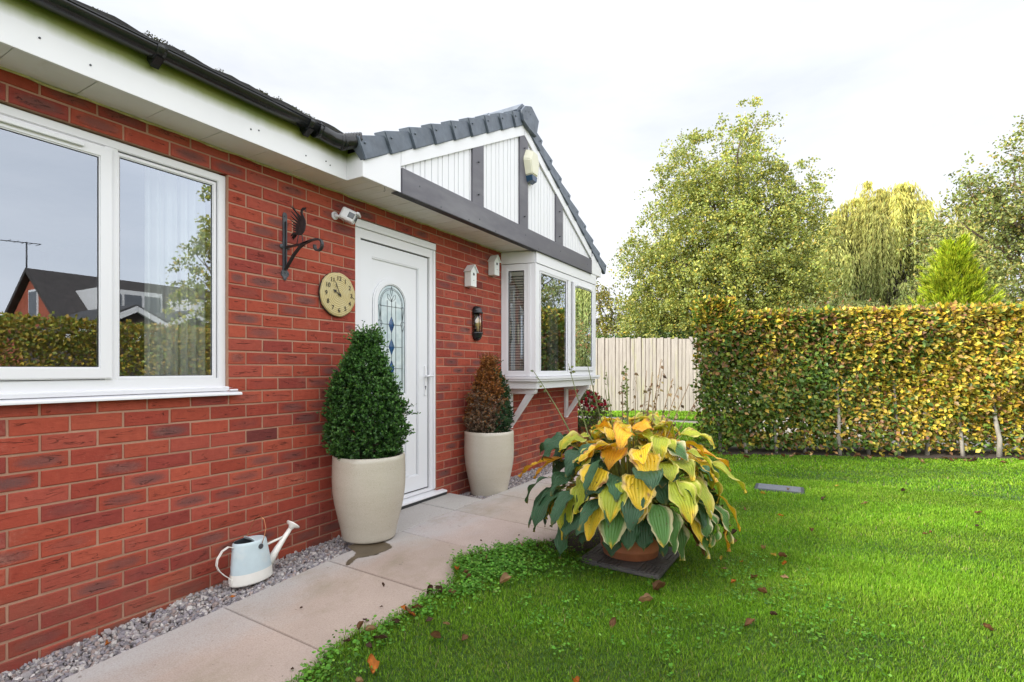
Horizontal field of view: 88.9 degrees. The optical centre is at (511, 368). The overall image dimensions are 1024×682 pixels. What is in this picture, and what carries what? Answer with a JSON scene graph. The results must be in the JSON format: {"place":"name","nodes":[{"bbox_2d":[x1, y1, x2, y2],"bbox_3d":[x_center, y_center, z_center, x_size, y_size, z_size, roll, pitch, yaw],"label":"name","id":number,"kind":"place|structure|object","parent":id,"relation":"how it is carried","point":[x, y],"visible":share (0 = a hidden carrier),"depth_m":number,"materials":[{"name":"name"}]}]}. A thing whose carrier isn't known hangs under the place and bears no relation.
{"place":"outdoors","nodes":[
{"label":"outdoors","id":0,"kind":"place"},
{"bbox_2d":[0,458,564,681],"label":"gravel","id":1,"kind":"structure","parent":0,"point":[123,639],"depth_m":2.71,"materials":[{"name":"grey gravel"}]},
{"bbox_2d":[215,516,298,587],"bbox_3d":[-1.522,1.071,3.147,0.154,0.366,0.531,0,0,30],"label":"watering can","id":2,"kind":"object","parent":1,"relation":"on","point":[253,558],"visible":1,"depth_m":3.05,"materials":[{"name":"white metal"}]},
{"bbox_2d":[464,429,513,496],"bbox_3d":[-0.231,0.940,5.262,0.503,0.640,0.503,0,0,30],"label":"planter","id":3,"kind":"object","parent":1,"relation":"on","point":[489,457],"visible":0.85,"depth_m":5.06,"materials":[{"name":"ceramic"}]},
{"bbox_2d":[462,352,514,432],"bbox_3d":[-0.227,0.256,5.264,0.550,0.854,0.533,0,0,-36],"label":"box bush","id":4,"kind":"object","parent":3,"relation":"on","point":[489,391],"visible":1,"depth_m":5.16,"materials":[{"name":"brown plant"}]},
{"bbox_2d":[62,456,679,681],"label":"path","id":5,"kind":"structure","parent":0,"point":[275,633],"depth_m":2.77,"materials":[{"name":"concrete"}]},
{"bbox_2d":[332,449,404,543],"bbox_3d":[-1.027,0.906,3.750,0.511,0.595,0.511,0,0,30],"label":"planter","id":6,"kind":"object","parent":5,"relation":"on","point":[368,495],"visible":0.85,"depth_m":3.55,"materials":[{"name":"ceramic"}]},
{"bbox_2d":[316,320,420,459],"bbox_3d":[-1.042,0.159,3.735,0.663,1.019,0.654,0,0,30],"label":"box bush","id":7,"kind":"object","parent":6,"relation":"on","point":[366,399],"visible":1,"depth_m":3.61,"materials":[{"name":"green plant"}]},
{"bbox_2d":[346,541,391,564],"bbox_3d":[-1.002,1.209,3.458,0.272,0.012,0.424,0,0,30],"label":"water stain","id":8,"kind":"object","parent":5,"relation":"on","point":[363,550],"visible":0.94,"depth_m":3.49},
{"bbox_2d":[77,0,1023,335],"label":"sky","id":9,"kind":"structure","parent":0,"point":[885,93],"materials":[{"name":"white"}]},
{"bbox_2d":[587,413,698,443],"bbox_3d":[2.979,1.254,12.542,5.100,0.001,6.900,0,0,30],"label":"lawn beyond","id":10,"kind":"object","parent":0,"point":[670,419],"visible":0.01,"depth_m":12.77,"materials":[{"name":"green plant"}]},
{"bbox_2d":[578,337,753,411],"bbox_3d":[3.328,0.195,14.892,6.823,2.194,0.174,0,0,6],"label":"fence","id":11,"kind":"object","parent":10,"relation":"on","point":[638,355],"visible":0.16,"depth_m":14.76,"materials":[{"name":"beige wood"}]},
{"bbox_2d":[577,416,732,423],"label":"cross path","id":12,"kind":"structure","parent":0,"point":[693,422],"depth_m":12.24,"materials":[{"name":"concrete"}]},
{"bbox_2d":[289,410,1023,681],"bbox_3d":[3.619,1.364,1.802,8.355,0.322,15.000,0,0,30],"label":"lawn","id":13,"kind":"structure","parent":0,"point":[601,653],"depth_m":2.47,"materials":[{"name":"green plant"}]},
{"bbox_2d":[355,677,363,681],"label":"fallen leaf","id":14,"kind":"object","parent":13,"relation":"on","point":[359,679],"visible":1,"depth_m":2.04,"materials":[{"name":"brown plant"}]},
{"bbox_2d":[356,621,363,628],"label":"fallen leaf","id":15,"kind":"object","parent":13,"relation":"on","point":[359,624],"visible":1,"depth_m":2.44,"materials":[{"name":"brown plant"}]},
{"bbox_2d":[365,625,375,630],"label":"fallen leaf","id":16,"kind":"object","parent":13,"relation":"on","point":[373,627],"visible":0.99,"depth_m":2.40,"materials":[{"name":"brown plant"}]},
{"bbox_2d":[367,653,379,673],"bbox_3d":[-0.572,1.204,2.133,0.051,0.029,0.090,25,11,-29],"label":"fallen leaf","id":17,"kind":"object","parent":13,"relation":"on","point":[372,661],"visible":1,"depth_m":2.14,"materials":[{"name":"orange plant"}]},
{"bbox_2d":[373,633,387,638],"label":"fallen leaf","id":18,"kind":"object","parent":13,"relation":"on","point":[381,636],"visible":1,"depth_m":2.33,"materials":[{"name":"brown plant"}]},
{"bbox_2d":[427,584,432,593],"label":"fallen leaf","id":19,"kind":"object","parent":13,"relation":"on","point":[430,586],"visible":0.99,"depth_m":2.79,"materials":[{"name":"brown plant"}]},
{"bbox_2d":[430,631,440,637],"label":"fallen leaf","id":20,"kind":"object","parent":13,"relation":"on","point":[435,634],"visible":1,"depth_m":2.37,"materials":[{"name":"brown plant"}]},
{"bbox_2d":[435,585,441,591],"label":"fallen leaf","id":21,"kind":"object","parent":13,"relation":"on","point":[438,587],"visible":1,"depth_m":2.79,"materials":[{"name":"brown plant"}]},
{"bbox_2d":[462,633,468,640],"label":"fallen leaf","id":22,"kind":"object","parent":13,"relation":"on","point":[464,636],"visible":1,"depth_m":2.37,"materials":[{"name":"brown plant"}]},
{"bbox_2d":[500,572,510,582],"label":"fallen leaf","id":23,"kind":"object","parent":13,"relation":"on","point":[505,577],"visible":1,"depth_m":2.92,"materials":[{"name":"brown plant"}]},
{"bbox_2d":[540,527,600,551],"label":"soil","id":24,"kind":"structure","parent":13,"relation":"on","point":[590,543],"depth_m":3.67,"materials":[{"name":"brown soil"}]},
{"bbox_2d":[572,676,579,681],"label":"fallen leaf","id":25,"kind":"object","parent":13,"relation":"on","point":[576,678],"visible":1,"depth_m":2.06,"materials":[{"name":"orange plant"}]},
{"bbox_2d":[609,617,615,627],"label":"fallen leaf","id":26,"kind":"object","parent":13,"relation":"on","point":[612,621],"visible":0.97,"depth_m":2.53,"materials":[{"name":"brown plant"}]},
{"bbox_2d":[579,543,679,579],"bbox_3d":[0.792,1.239,3.460,0.524,0.030,0.536,0,0,32],"label":"base mat","id":27,"kind":"object","parent":13,"relation":"on","point":[658,566],"visible":0.48,"depth_m":3.29,"materials":[{"name":"grey plastic"}]},
{"bbox_2d":[598,503,669,561],"bbox_3d":[0.788,1.057,3.473,0.508,0.332,0.508,0,0,30],"label":"terracotta pot","id":28,"kind":"object","parent":27,"relation":"on","point":[635,553],"visible":0.16,"depth_m":3.30,"materials":[{"name":"ceramic"}]},
{"bbox_2d":[517,358,746,560],"bbox_3d":[0.777,0.565,3.493,1.323,1.276,1.235,0,0,-36],"label":"hosta","id":29,"kind":"object","parent":28,"relation":"in","point":[636,487],"visible":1,"depth_m":3.14,"materials":[{"name":"green plant"}]},
{"bbox_2d":[639,593,652,601],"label":"fallen leaf","id":30,"kind":"object","parent":13,"relation":"on","point":[646,597],"visible":0.99,"depth_m":2.75,"materials":[{"name":"brown plant"}]},
{"bbox_2d":[285,536,1023,681],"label":"clover","id":31,"kind":"object","parent":13,"relation":"on","point":[499,563],"visible":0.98,"depth_m":2.79,"materials":[{"name":"green plant"}]},
{"bbox_2d":[405,606,414,616],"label":"fallen leaf","id":32,"kind":"object","parent":31,"relation":"on","point":[407,609],"visible":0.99,"depth_m":2.57,"materials":[{"name":"orange plant"}]},
{"bbox_2d":[412,604,422,608],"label":"fallen leaf","id":33,"kind":"object","parent":31,"relation":"on","point":[416,606],"visible":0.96,"depth_m":2.59,"materials":[{"name":"brown plant"}]},
{"bbox_2d":[652,580,664,590],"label":"fallen leaf","id":34,"kind":"object","parent":13,"relation":"on","point":[657,585],"visible":1,"depth_m":2.92,"materials":[{"name":"brown plant"}]},
{"bbox_2d":[744,618,754,625],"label":"fallen leaf","id":35,"kind":"object","parent":13,"relation":"on","point":[749,621],"visible":1,"depth_m":2.54,"materials":[{"name":"brown plant"}]},
{"bbox_2d":[757,587,766,592],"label":"fallen leaf","id":36,"kind":"object","parent":13,"relation":"on","point":[763,589],"visible":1,"depth_m":2.89,"materials":[{"name":"brown plant"}]},
{"bbox_2d":[754,483,803,493],"bbox_3d":[2.773,1.257,5.412,0.460,0.049,0.340,0,0,30],"label":"drain cover","id":37,"kind":"object","parent":13,"relation":"on","point":[771,487],"visible":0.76,"depth_m":5.37,"materials":[{"name":"grey metal"}]},
{"bbox_2d":[778,552,786,556],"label":"fallen leaf","id":38,"kind":"object","parent":13,"relation":"on","point":[780,554],"visible":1,"depth_m":3.45,"materials":[{"name":"brown plant"}]},
{"bbox_2d":[686,445,1023,459],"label":"hedge soil","id":39,"kind":"structure","parent":13,"relation":"on","point":[912,453],"depth_m":7.63,"materials":[{"name":"brown soil"}]},
{"bbox_2d":[688,294,1023,456],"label":"hedge","id":40,"kind":"object","parent":39,"relation":"on","point":[987,338],"visible":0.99,"depth_m":7.54,"materials":[{"name":"green plant"}]},
{"bbox_2d":[983,622,993,630],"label":"fallen leaf","id":41,"kind":"object","parent":13,"relation":"on","point":[989,626],"visible":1,"depth_m":2.46,"materials":[{"name":"brown plant"}]},
{"bbox_2d":[578,379,971,445],"bbox_3d":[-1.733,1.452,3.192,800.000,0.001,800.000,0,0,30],"label":"ground","id":42,"kind":"structure","parent":0,"point":[804,417],"depth_m":17.32,"materials":[{"name":"brown soil"}]},
{"bbox_2d":[0,0,606,672],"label":"bungalow","id":43,"kind":"object","parent":42,"relation":"on","point":[128,490],"visible":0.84,"depth_m":3.37,"materials":[{"name":"red brick"}]},
{"bbox_2d":[0,104,241,405],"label":"window","id":44,"kind":"structure","parent":43,"relation":"in","point":[53,384],"depth_m":2.66,"materials":[{"name":"white plastic"}]},
{"bbox_2d":[144,167,205,374],"bbox_3d":[-2.013,-0.528,3.129,0.058,1.240,0.348,0,0,30],"label":"curtain","id":45,"kind":"object","parent":43,"relation":"hanging from","point":[175,307],"visible":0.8,"depth_m":3.10,"materials":[{"name":"white fabric"}]},
{"bbox_2d":[280,204,323,280],"bbox_3d":[-1.375,-0.850,3.429,0.383,0.509,0.080,0,0,30],"label":"hanging bracket","id":46,"kind":"object","parent":43,"relation":"attached to","point":[300,225],"visible":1,"depth_m":3.47,"materials":[{"name":"grey metal"}]},
{"bbox_2d":[319,272,354,316],"bbox_3d":[-1.297,-0.553,3.890,0.048,0.335,0.334,0,0,30],"label":"wall clock","id":47,"kind":"object","parent":43,"relation":"attached to","point":[336,294],"depth_m":3.87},
{"bbox_2d":[331,207,360,224],"bbox_3d":[-1.239,-1.143,3.893,0.209,0.116,0.092,0,0,-10],"label":"security camera","id":48,"kind":"object","parent":43,"relation":"attached to","point":[348,215],"visible":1,"depth_m":3.86,"materials":[{"name":"white plastic"}]},
{"bbox_2d":[347,212,357,222],"bbox_3d":[-1.176,-1.131,3.888,0.048,0.062,0.099,0,0,24],"label":"lens window","id":49,"kind":"structure","parent":48,"relation":"in","point":[351,215],"depth_m":3.86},
{"bbox_2d":[361,239,433,493],"bbox_3d":[-0.993,0.035,4.523,0.105,2.152,0.865,0,0,30],"label":"door","id":50,"kind":"structure","parent":43,"relation":"in","point":[394,282],"depth_m":4.64,"materials":[{"name":"white plastic"}]},
{"bbox_2d":[464,264,478,287],"bbox_3d":[-0.418,-0.943,5.339,0.098,0.243,0.133,0,0,30],"label":"bird box","id":51,"kind":"object","parent":43,"relation":"attached to","point":[470,271],"visible":1,"depth_m":5.31,"materials":[{"name":"white paint"}]},
{"bbox_2d":[472,306,482,340],"bbox_3d":[-0.351,-0.476,5.475,0.081,0.368,0.148,0,0,30],"label":"wall lantern","id":52,"kind":"object","parent":43,"relation":"attached to","point":[476,332],"depth_m":5.45,"materials":[{"name":"black metal"}]},
{"bbox_2d":[488,255,500,276],"bbox_3d":[-0.192,-1.126,5.725,0.098,0.243,0.133,0,0,30],"label":"bird box","id":53,"kind":"object","parent":43,"relation":"attached to","point":[494,261],"visible":1,"depth_m":5.70,"materials":[{"name":"white paint"}]},
{"bbox_2d":[509,272,523,369],"bbox_3d":[0.064,-0.545,5.924,0.191,1.107,0.030,0,0,17],"label":"venetian blind","id":54,"kind":"object","parent":43,"relation":"hanging from","point":[512,274],"visible":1,"depth_m":5.92,"materials":[{"name":"plastic"}]},
{"bbox_2d":[523,150,538,184],"bbox_3d":[0.222,-2.191,5.658,0.072,0.345,0.273,0,0,30],"label":"alarm box","id":55,"kind":"object","parent":43,"relation":"attached to","point":[531,162],"visible":1,"depth_m":5.60,"materials":[{"name":"beige plastic"}]},
{"bbox_2d":[501,251,599,427],"bbox_3d":[0.462,-0.315,6.777,0.713,2.014,2.074,0,0,30],"label":"bay window","id":56,"kind":"structure","parent":43,"relation":"in","point":[560,297],"depth_m":6.18,"materials":[{"name":"white plastic"}]},
{"bbox_2d":[577,389,607,443],"bbox_3d":[1.137,0.771,8.642,0.930,0.961,0.904,0,0,30],"label":"red flower plant","id":57,"kind":"object","parent":42,"relation":"on","point":[589,403],"visible":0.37,"depth_m":8.43,"materials":[{"name":"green plant"}]},
{"bbox_2d":[595,281,653,337],"bbox_3d":[4.499,-1.083,21.877,3.768,5.172,2.656,0,0,30],"label":"tree","id":58,"kind":"object","parent":42,"relation":"on","point":[602,295],"visible":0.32,"depth_m":21.67,"materials":[{"name":"green plant"}]},
{"bbox_2d":[596,334,678,338],"bbox_3d":[3.954,0.059,18.049,6.566,2.515,1.181,0,0,8],"label":"hedge","id":59,"kind":"object","parent":42,"relation":"on","point":[624,336],"visible":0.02,"depth_m":17.86,"materials":[{"name":"green plant"}]},
{"bbox_2d":[643,326,697,338],"bbox_3d":[5.196,0.046,16.552,2.475,2.902,1.442,0,0,13],"label":"shrub","id":60,"kind":"object","parent":42,"relation":"on","point":[669,333],"visible":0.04,"depth_m":16.43,"materials":[{"name":"green plant"}]},
{"bbox_2d":[603,95,857,394],"bbox_3d":[6.831,-3.554,17.294,7.890,10.445,5.670,0,0,30],"label":"birch tree","id":61,"kind":"object","parent":42,"relation":"on","point":[686,277],"visible":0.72,"depth_m":16.32,"materials":[{"name":"green plant"}]},
{"bbox_2d":[780,285,894,432],"bbox_3d":[6.184,-0.055,10.130,2.158,3.096,1.354,0,0,30],"label":"shrub","id":62,"kind":"object","parent":42,"relation":"on","point":[816,305],"visible":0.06,"depth_m":10.06,"materials":[{"name":"green plant"}]},
{"bbox_2d":[777,180,1022,403],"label":"willow tree","id":63,"kind":"object","parent":42,"relation":"on","point":[873,264],"visible":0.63,"depth_m":20.34,"materials":[{"name":"green plant"}]},
{"bbox_2d":[884,231,1023,428],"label":"golden conifer","id":64,"kind":"object","parent":42,"relation":"on","point":[952,258],"visible":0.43,"depth_m":10.77,"materials":[{"name":"green plant"}]},
{"bbox_2d":[894,115,1023,347],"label":"birch tree","id":65,"kind":"object","parent":42,"relation":"on","point":[1010,230],"visible":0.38,"depth_m":13.37,"materials":[{"name":"green plant"}]}
]}

